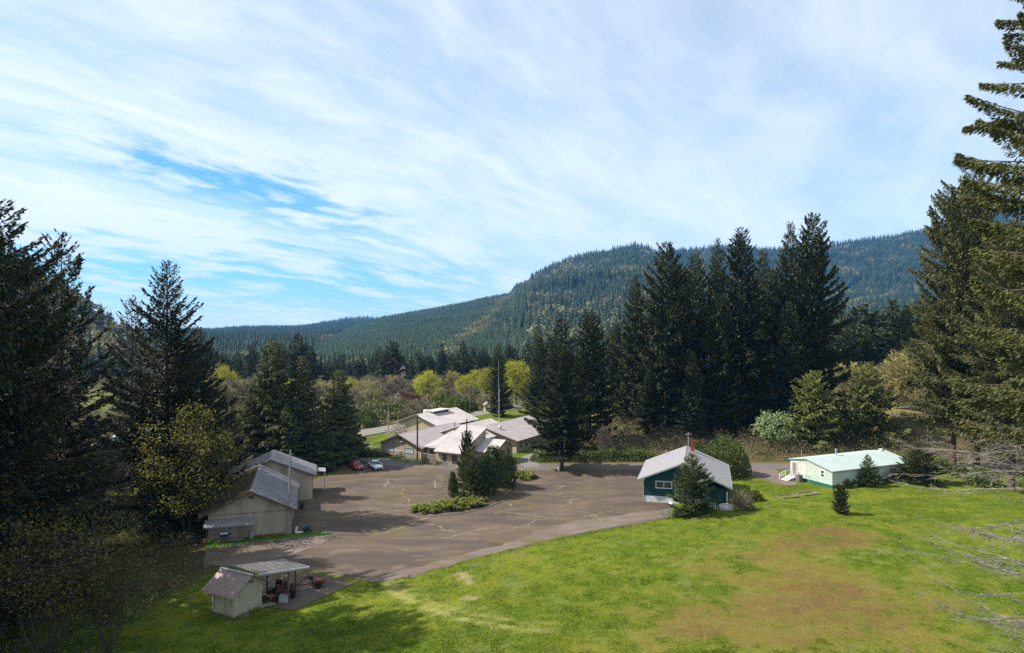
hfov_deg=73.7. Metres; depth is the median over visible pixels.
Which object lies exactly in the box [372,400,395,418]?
bush
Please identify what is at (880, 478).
bush
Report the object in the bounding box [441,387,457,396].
valley tree
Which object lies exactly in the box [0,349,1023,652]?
ground
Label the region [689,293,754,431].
fir tree
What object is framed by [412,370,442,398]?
maple tree
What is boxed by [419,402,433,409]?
bush
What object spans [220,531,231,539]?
barbecue
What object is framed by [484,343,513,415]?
fir tree
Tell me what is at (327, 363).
valley conifer
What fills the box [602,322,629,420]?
fir tree
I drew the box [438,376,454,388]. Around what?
valley tree
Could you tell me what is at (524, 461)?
driveway
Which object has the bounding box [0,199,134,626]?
fir tree
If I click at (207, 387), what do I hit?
fir tree
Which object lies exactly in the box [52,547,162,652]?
maple shrub
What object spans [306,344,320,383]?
valley conifer
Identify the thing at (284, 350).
valley conifer
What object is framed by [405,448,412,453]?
window
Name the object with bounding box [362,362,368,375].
valley conifer
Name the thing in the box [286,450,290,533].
mast
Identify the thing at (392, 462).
road
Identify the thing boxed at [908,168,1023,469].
fir tree
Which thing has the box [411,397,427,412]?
bush
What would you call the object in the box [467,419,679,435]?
power line
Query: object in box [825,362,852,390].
maple tree
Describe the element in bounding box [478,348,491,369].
valley conifer
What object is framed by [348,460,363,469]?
parked car
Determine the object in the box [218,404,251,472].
fir tree
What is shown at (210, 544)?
grass strip
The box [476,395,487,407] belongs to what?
valley tree
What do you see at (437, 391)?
maple tree
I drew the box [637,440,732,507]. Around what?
green house
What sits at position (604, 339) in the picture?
valley conifer
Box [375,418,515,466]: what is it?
office building
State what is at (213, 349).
valley conifer
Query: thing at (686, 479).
young fir
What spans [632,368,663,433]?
fir tree
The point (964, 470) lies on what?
bush
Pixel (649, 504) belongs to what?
concrete slab
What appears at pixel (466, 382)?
maple tree
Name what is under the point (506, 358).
valley conifer
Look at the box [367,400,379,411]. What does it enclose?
bush
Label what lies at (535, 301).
forest
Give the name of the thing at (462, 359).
valley conifer
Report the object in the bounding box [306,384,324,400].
valley tree
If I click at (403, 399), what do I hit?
bush
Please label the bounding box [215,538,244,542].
timber stack
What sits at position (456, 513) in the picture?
kerb
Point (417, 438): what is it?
utility pole
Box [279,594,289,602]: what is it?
crate
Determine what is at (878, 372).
valley tree
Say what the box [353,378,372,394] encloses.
maple tree
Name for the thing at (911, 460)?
young fir
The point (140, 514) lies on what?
bare tree
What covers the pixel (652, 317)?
fir tree
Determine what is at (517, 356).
valley conifer
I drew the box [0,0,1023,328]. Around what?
sky
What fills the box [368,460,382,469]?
parked car
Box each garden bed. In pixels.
[775,494,798,498]
[796,491,819,495]
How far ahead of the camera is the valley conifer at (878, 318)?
254.36 m
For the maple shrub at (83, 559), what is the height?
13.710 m
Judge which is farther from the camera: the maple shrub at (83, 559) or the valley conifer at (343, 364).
the valley conifer at (343, 364)
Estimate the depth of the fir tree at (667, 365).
157.95 m
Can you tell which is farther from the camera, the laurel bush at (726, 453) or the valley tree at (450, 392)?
the valley tree at (450, 392)
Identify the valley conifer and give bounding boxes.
[203,345,222,379]
[208,354,218,376]
[218,355,234,378]
[231,351,238,372]
[234,353,246,377]
[240,344,259,381]
[271,343,289,375]
[284,333,310,379]
[285,348,299,381]
[298,351,320,385]
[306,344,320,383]
[318,361,323,374]
[321,364,334,384]
[324,359,332,382]
[331,358,340,381]
[334,353,348,373]
[339,358,346,377]
[346,365,352,377]
[351,359,362,381]
[356,361,364,376]
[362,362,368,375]
[365,353,376,375]
[371,347,383,375]
[374,355,387,382]
[379,350,394,375]
[383,340,408,378]
[407,356,415,379]
[413,350,424,376]
[418,360,425,377]
[421,356,430,372]
[422,354,436,377]
[434,350,447,374]
[435,344,447,375]
[442,352,463,381]
[444,356,453,382]
[456,341,472,377]
[462,355,473,381]
[468,347,479,375]
[474,349,490,383]
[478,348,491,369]
[499,350,510,380]
[503,345,517,379]
[511,350,519,376]
[512,343,533,398]
[542,332,579,401]
[544,316,577,390]
[597,333,614,382]
[814,318,835,370]
[829,310,862,373]
[830,325,873,373]
[832,301,886,362]
[849,324,885,369]
[858,309,895,364]
[871,299,915,381]
[879,300,926,388]
[879,308,906,338]
[889,309,921,387]
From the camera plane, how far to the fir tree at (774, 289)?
164.71 m
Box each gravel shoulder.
[204,535,330,565]
[382,536,562,579]
[510,510,669,543]
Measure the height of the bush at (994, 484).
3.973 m
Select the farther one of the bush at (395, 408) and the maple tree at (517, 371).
the maple tree at (517, 371)
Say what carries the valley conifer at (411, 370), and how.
on the ground at (766, 609)
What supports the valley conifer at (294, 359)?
on the ground at (766, 609)
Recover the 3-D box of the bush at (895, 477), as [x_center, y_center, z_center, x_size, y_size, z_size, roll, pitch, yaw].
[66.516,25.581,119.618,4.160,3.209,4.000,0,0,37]
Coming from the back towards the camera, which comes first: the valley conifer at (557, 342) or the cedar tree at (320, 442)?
the valley conifer at (557, 342)
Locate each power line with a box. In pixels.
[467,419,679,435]
[508,399,916,420]
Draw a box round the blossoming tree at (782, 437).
[749,409,797,446]
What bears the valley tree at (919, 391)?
on the ground at (766, 609)
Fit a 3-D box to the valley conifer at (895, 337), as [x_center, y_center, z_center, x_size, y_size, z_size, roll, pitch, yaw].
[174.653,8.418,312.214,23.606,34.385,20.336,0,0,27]
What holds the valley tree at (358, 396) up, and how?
on the ground at (766, 609)
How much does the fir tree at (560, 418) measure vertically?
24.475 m
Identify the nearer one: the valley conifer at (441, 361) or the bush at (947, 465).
the bush at (947, 465)
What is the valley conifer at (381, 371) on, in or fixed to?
on the ground at (766, 609)
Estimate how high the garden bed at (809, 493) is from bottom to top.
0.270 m
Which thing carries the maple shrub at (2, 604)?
on the ground at (766, 609)
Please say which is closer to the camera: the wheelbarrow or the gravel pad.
the gravel pad
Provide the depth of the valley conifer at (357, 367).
329.19 m
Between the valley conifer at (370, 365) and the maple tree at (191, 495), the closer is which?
the maple tree at (191, 495)
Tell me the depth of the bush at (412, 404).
207.44 m
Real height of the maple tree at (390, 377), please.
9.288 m
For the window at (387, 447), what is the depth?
142.37 m
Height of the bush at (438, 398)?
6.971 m
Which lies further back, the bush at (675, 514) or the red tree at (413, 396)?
the red tree at (413, 396)
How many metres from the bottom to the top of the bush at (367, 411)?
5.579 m
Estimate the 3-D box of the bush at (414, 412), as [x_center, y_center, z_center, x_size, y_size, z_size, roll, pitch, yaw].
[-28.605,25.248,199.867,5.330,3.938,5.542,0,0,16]
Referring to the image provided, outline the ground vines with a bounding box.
[201,605,263,620]
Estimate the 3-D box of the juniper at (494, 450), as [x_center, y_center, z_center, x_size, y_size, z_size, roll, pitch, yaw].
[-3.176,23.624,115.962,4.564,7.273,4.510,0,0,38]
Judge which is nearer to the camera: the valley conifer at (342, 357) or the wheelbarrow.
the wheelbarrow
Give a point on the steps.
(789, 476)
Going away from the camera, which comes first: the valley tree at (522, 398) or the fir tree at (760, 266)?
the fir tree at (760, 266)
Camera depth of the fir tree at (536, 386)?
189.22 m
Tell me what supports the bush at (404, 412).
on the ground at (766, 609)
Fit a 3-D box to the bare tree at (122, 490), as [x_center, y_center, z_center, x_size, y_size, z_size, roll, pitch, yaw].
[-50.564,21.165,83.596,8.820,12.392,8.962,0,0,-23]
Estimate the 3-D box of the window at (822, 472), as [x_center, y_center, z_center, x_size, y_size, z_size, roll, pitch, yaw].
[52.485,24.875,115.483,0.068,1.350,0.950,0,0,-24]
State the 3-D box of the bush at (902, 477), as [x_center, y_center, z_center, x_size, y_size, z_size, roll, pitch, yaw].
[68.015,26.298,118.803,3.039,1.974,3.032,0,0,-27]
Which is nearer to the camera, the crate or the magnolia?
the crate
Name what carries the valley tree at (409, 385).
on the ground at (766, 609)
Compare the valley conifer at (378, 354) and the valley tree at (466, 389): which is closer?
the valley tree at (466, 389)
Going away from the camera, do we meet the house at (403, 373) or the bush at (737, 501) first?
the bush at (737, 501)
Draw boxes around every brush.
[72,378,578,431]
[72,385,522,431]
[564,410,1023,461]
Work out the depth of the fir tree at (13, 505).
54.95 m
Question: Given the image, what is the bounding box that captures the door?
[792,461,797,474]
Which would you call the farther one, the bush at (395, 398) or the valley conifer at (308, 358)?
the valley conifer at (308, 358)
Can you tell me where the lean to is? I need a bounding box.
[233,559,309,601]
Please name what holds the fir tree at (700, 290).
on the ground at (766, 609)
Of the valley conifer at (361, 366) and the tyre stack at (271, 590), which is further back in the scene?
the valley conifer at (361, 366)
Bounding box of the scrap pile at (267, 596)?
[262,593,276,600]
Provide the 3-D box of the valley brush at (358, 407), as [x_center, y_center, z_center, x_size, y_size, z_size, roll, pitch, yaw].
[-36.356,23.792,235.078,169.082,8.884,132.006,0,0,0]
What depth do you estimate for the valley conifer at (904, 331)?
241.96 m
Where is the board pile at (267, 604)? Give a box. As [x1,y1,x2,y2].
[259,602,274,607]
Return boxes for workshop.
[197,464,299,543]
[224,450,325,499]
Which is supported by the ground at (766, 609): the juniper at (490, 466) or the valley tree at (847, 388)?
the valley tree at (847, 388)
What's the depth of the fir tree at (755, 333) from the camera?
157.65 m
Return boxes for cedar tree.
[235,389,267,463]
[237,338,309,456]
[267,403,308,458]
[271,355,335,462]
[304,411,341,473]
[314,369,368,467]
[344,404,365,457]
[778,370,846,449]
[830,361,911,445]
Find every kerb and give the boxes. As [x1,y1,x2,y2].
[207,532,332,549]
[407,500,504,515]
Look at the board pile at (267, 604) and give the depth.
65.99 m
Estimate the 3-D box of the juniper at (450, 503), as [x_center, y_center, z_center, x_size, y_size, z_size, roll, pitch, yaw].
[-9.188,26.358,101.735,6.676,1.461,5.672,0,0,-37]
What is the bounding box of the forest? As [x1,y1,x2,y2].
[0,211,1018,376]
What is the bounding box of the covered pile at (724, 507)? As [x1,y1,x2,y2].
[716,503,735,510]
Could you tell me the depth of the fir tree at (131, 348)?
111.39 m
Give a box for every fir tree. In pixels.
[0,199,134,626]
[0,228,134,570]
[0,260,133,550]
[0,366,65,611]
[85,259,248,533]
[86,295,159,491]
[161,325,237,497]
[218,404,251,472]
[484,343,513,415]
[517,326,552,414]
[524,343,601,469]
[568,310,622,446]
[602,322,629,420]
[606,274,657,422]
[628,241,708,429]
[628,299,674,415]
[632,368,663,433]
[659,264,707,419]
[671,351,708,436]
[678,250,716,394]
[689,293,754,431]
[701,238,737,383]
[705,227,778,429]
[708,367,744,437]
[735,249,776,401]
[742,342,784,429]
[747,267,791,406]
[763,301,816,426]
[766,221,814,374]
[771,212,864,419]
[881,0,1023,652]
[899,176,999,466]
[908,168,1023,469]
[947,212,1023,491]
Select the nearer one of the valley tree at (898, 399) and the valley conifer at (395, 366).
the valley tree at (898, 399)
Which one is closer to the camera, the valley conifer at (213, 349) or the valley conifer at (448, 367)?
the valley conifer at (448, 367)
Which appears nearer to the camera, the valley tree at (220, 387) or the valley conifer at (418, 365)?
the valley tree at (220, 387)
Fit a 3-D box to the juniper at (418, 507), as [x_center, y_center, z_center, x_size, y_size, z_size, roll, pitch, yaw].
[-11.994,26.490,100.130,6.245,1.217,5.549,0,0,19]
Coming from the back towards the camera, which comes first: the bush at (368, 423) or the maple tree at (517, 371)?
the maple tree at (517, 371)
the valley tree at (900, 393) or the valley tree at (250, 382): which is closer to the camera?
the valley tree at (900, 393)
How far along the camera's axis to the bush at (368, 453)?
141.78 m
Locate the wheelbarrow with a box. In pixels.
[298,527,311,532]
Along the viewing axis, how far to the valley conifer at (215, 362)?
320.63 m
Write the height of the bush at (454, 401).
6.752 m
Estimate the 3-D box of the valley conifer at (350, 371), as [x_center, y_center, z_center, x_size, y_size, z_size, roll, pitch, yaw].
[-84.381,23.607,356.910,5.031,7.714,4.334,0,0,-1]
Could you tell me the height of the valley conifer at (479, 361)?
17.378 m
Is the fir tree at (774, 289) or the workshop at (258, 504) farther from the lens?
the fir tree at (774, 289)
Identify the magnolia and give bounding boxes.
[385,421,406,437]
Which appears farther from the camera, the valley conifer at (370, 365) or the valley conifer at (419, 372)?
the valley conifer at (370, 365)
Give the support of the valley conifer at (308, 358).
on the ground at (766, 609)
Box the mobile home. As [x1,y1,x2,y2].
[788,448,908,488]
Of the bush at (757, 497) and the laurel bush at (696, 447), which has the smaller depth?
the bush at (757, 497)
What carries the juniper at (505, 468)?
on the planting bed at (442, 492)
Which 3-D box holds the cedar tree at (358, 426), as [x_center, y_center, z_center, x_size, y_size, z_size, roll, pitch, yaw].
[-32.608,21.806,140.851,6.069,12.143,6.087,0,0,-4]
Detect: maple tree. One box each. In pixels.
[127,398,255,534]
[204,364,239,394]
[234,378,252,403]
[315,380,332,402]
[345,376,357,394]
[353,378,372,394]
[370,389,384,400]
[387,374,403,392]
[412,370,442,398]
[433,387,445,397]
[444,371,461,387]
[453,373,474,391]
[468,368,485,387]
[475,366,499,397]
[502,359,531,404]
[519,366,543,392]
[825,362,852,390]
[847,361,876,384]
[877,346,935,410]
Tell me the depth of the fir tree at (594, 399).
148.40 m
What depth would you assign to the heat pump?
118.61 m
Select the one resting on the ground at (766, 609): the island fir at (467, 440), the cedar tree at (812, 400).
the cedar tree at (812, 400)
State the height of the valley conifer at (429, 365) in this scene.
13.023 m
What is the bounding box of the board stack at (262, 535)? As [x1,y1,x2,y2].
[255,533,284,536]
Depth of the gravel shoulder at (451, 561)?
78.76 m
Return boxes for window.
[386,446,392,451]
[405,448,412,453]
[655,481,671,488]
[800,464,806,474]
[820,469,824,477]
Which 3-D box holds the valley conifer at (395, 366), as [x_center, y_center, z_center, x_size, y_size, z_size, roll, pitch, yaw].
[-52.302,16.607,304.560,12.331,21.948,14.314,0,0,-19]
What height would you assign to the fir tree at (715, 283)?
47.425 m
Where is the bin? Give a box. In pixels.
[249,531,253,538]
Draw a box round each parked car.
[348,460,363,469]
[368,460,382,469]
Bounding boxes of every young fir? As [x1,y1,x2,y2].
[665,451,720,516]
[831,482,850,513]
[856,454,879,486]
[890,440,946,483]
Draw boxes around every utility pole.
[383,403,392,430]
[416,414,418,458]
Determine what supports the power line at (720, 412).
attached to the utility pole
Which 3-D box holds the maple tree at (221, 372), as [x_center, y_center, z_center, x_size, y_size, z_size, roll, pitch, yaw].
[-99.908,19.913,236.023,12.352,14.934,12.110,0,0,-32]
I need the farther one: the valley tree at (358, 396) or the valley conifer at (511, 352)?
the valley conifer at (511, 352)
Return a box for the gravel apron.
[746,469,796,485]
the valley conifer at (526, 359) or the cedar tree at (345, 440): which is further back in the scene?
the valley conifer at (526, 359)
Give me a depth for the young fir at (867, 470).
115.16 m
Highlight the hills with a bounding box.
[84,215,1023,376]
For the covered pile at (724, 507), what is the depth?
98.27 m
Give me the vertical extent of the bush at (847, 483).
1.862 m
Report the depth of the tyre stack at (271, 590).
68.29 m
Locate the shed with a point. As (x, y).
(233, 592)
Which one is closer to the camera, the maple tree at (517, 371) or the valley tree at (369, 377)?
the maple tree at (517, 371)
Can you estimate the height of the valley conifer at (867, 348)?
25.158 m
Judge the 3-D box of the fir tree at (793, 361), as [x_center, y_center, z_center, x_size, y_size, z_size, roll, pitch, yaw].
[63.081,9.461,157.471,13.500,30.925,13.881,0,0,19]
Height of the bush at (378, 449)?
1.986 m
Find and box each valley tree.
[213,381,239,411]
[221,377,250,405]
[237,371,258,399]
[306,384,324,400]
[349,387,362,401]
[353,393,366,409]
[357,379,385,401]
[364,375,382,390]
[374,393,384,401]
[377,382,397,399]
[378,375,387,392]
[383,375,406,396]
[396,387,410,400]
[405,379,422,393]
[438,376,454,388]
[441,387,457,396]
[462,384,480,398]
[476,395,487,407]
[502,397,513,405]
[517,388,528,402]
[827,386,843,407]
[836,382,858,398]
[842,373,859,398]
[866,358,897,399]
[882,381,906,408]
[896,383,920,410]
[911,388,930,413]
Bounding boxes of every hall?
[392,407,478,432]
[485,415,555,452]
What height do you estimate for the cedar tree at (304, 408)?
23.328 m
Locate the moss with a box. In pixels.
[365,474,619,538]
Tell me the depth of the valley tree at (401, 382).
249.96 m
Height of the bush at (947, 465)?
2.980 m
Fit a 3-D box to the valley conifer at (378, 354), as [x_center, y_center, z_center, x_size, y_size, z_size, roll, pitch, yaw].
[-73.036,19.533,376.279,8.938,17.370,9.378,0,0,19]
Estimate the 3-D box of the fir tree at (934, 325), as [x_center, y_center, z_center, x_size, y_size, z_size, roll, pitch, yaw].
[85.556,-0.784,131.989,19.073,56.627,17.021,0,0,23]
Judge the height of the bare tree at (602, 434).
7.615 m
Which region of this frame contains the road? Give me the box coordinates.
[358,456,1023,469]
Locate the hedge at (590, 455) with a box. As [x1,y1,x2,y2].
[529,445,657,462]
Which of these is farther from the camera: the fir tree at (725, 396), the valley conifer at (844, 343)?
the valley conifer at (844, 343)
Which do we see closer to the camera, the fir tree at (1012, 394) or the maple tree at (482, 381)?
the fir tree at (1012, 394)
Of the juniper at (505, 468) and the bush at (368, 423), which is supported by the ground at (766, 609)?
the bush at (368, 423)
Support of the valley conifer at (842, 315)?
on the ground at (766, 609)
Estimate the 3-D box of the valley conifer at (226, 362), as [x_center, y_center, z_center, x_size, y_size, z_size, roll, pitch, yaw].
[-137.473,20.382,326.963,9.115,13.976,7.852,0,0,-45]
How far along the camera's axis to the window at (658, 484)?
104.72 m
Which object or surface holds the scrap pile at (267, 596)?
on the gravel pad
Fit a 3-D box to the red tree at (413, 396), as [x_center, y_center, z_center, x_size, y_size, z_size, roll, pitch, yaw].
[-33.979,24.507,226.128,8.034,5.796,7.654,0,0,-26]
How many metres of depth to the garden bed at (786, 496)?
107.26 m
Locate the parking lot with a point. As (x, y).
(345, 506)
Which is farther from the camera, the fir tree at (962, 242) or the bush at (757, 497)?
the fir tree at (962, 242)
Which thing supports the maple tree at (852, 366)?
on the ground at (766, 609)
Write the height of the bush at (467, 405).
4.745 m
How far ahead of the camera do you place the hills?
2274.40 m
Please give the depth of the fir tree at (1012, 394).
47.31 m
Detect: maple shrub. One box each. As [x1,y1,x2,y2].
[0,493,155,652]
[0,545,69,640]
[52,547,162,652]
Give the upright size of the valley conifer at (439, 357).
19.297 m
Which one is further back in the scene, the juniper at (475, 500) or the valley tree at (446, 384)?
the valley tree at (446, 384)
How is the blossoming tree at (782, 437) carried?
on the ground at (766, 609)
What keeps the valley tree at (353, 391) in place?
on the ground at (766, 609)
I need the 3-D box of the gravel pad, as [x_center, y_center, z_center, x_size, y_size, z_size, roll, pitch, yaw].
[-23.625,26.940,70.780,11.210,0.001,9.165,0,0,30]
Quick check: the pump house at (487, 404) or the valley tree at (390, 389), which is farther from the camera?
the valley tree at (390, 389)
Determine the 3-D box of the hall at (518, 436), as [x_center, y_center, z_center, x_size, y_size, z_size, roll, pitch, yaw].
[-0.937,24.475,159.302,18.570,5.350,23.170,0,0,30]
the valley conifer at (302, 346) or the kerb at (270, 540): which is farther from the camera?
the valley conifer at (302, 346)
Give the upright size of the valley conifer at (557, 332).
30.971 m
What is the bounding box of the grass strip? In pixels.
[205,531,329,547]
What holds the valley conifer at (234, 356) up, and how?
on the ground at (766, 609)
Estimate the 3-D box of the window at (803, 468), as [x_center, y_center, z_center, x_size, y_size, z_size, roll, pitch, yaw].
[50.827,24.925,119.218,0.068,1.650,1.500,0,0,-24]
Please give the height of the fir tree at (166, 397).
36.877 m
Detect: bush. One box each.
[358,406,380,423]
[358,447,378,457]
[361,416,375,427]
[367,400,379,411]
[369,447,385,456]
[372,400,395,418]
[383,393,401,402]
[383,402,404,419]
[397,406,413,419]
[399,396,412,404]
[403,399,423,411]
[409,408,420,414]
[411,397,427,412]
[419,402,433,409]
[431,391,451,407]
[440,395,469,412]
[458,398,472,410]
[460,395,479,410]
[672,509,686,517]
[684,439,708,454]
[703,435,751,480]
[728,489,755,511]
[743,504,757,511]
[747,490,763,501]
[842,478,852,487]
[874,476,885,484]
[882,470,891,481]
[889,467,903,481]
[895,473,910,482]
[931,457,953,472]
[949,465,968,478]
[961,465,1003,487]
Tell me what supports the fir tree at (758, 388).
on the ground at (766, 609)
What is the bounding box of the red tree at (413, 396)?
[399,392,421,401]
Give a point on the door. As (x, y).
(794, 464)
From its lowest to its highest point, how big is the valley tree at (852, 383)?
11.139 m
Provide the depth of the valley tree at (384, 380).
269.06 m
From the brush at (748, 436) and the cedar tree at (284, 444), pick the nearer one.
the cedar tree at (284, 444)
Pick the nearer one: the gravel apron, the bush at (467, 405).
the gravel apron
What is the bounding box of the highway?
[227,403,528,455]
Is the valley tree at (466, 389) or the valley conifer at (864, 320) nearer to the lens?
the valley tree at (466, 389)
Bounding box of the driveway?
[519,444,559,466]
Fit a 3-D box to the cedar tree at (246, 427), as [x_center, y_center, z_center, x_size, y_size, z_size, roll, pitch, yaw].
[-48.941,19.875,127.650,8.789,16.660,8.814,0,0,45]
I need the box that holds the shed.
[201,567,270,618]
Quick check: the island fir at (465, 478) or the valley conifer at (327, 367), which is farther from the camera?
the valley conifer at (327, 367)
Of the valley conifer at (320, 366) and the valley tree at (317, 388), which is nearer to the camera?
the valley tree at (317, 388)
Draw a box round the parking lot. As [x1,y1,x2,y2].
[204,462,671,582]
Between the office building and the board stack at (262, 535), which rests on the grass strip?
the board stack at (262, 535)
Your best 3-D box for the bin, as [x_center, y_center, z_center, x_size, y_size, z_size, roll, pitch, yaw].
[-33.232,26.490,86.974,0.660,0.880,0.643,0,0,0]
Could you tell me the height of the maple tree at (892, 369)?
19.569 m
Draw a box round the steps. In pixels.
[779,470,795,480]
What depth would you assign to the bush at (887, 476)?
118.53 m
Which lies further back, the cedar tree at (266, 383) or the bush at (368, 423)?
the bush at (368, 423)
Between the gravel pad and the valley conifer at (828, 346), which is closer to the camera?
the gravel pad
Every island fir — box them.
[449,447,488,497]
[457,430,477,482]
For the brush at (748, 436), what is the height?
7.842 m
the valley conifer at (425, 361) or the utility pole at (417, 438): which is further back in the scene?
the valley conifer at (425, 361)
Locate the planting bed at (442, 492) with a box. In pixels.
[410,470,524,513]
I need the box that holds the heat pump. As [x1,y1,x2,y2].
[795,474,802,481]
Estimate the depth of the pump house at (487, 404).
216.23 m
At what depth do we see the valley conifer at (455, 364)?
301.04 m
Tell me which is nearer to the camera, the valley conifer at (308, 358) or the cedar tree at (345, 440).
the cedar tree at (345, 440)
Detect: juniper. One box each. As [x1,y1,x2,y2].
[410,500,450,513]
[431,496,469,509]
[448,471,458,497]
[452,493,487,508]
[474,453,502,495]
[483,444,504,482]
[495,453,518,488]
[511,469,537,480]
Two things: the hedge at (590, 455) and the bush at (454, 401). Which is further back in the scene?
the bush at (454, 401)
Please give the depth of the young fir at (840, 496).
96.75 m
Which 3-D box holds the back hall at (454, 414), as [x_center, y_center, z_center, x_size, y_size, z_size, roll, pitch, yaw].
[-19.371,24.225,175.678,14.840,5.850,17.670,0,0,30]
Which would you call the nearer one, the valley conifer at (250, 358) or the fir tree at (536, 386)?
the fir tree at (536, 386)
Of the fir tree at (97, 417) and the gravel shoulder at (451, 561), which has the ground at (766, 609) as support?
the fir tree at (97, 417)
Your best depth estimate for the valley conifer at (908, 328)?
240.22 m
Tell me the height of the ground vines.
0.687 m
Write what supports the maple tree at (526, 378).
on the ground at (766, 609)
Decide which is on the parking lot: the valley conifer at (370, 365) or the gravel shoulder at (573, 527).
the gravel shoulder at (573, 527)
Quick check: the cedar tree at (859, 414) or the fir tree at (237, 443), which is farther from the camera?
the cedar tree at (859, 414)
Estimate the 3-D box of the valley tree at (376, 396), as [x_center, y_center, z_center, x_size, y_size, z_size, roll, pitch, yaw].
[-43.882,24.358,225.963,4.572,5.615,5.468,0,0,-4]
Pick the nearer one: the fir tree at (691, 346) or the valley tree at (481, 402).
the fir tree at (691, 346)
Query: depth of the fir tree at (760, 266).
173.37 m
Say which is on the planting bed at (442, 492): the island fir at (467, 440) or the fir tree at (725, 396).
the island fir at (467, 440)
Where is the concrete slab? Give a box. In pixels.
[642,502,670,507]
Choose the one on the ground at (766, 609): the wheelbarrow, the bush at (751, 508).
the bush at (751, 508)
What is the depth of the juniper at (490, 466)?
109.13 m
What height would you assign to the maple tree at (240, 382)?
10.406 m
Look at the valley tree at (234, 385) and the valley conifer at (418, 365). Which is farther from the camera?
the valley conifer at (418, 365)
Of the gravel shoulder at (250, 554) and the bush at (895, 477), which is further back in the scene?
the bush at (895, 477)
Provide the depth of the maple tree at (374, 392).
231.40 m
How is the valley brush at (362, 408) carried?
on the ground at (766, 609)
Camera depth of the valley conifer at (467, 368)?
307.52 m
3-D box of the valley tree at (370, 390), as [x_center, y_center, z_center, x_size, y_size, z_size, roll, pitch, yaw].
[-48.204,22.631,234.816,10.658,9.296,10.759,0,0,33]
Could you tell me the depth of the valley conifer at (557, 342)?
235.89 m
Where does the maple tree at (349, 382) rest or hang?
on the ground at (766, 609)
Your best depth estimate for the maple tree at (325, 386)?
239.02 m
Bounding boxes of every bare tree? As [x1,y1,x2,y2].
[68,457,136,545]
[121,482,159,531]
[596,424,615,452]
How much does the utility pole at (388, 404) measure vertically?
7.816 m
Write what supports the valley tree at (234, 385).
on the ground at (766, 609)
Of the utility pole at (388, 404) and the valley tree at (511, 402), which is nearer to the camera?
the utility pole at (388, 404)
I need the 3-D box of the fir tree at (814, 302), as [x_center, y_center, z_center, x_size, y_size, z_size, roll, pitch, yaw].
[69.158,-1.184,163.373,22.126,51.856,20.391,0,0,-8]
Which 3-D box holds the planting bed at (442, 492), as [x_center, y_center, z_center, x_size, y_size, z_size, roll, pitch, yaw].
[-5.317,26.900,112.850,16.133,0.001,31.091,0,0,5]
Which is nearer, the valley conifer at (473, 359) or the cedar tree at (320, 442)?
the cedar tree at (320, 442)
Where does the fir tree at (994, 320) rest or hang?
on the ground at (766, 609)
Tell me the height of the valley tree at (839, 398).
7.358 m
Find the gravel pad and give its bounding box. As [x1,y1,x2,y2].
[261,572,354,609]
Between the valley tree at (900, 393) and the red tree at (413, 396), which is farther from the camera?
the red tree at (413, 396)
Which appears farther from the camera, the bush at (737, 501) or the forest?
the forest
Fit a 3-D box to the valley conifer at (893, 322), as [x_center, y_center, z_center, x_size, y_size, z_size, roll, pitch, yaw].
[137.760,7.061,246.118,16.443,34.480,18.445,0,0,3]
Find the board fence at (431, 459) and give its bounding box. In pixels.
[423,454,435,464]
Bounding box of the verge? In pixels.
[375,452,451,465]
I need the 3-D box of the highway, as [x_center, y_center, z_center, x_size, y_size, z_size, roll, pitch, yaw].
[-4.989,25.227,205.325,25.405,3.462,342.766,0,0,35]
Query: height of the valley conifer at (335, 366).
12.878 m
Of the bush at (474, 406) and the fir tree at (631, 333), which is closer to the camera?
the fir tree at (631, 333)
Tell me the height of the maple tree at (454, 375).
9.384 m
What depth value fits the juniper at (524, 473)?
121.33 m
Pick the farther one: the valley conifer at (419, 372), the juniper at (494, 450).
the valley conifer at (419, 372)
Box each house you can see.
[389,358,405,375]
[482,402,492,411]
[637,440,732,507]
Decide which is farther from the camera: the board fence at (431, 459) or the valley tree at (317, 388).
the valley tree at (317, 388)
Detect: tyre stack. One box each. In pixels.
[267,587,274,594]
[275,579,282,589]
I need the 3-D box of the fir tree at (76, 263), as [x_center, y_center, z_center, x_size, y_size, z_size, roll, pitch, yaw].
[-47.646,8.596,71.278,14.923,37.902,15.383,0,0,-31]
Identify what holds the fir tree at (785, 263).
on the ground at (766, 609)
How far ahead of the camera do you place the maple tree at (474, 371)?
273.86 m
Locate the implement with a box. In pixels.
[296,575,325,588]
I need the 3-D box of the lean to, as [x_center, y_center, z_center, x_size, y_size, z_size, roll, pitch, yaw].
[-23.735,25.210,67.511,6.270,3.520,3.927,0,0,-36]

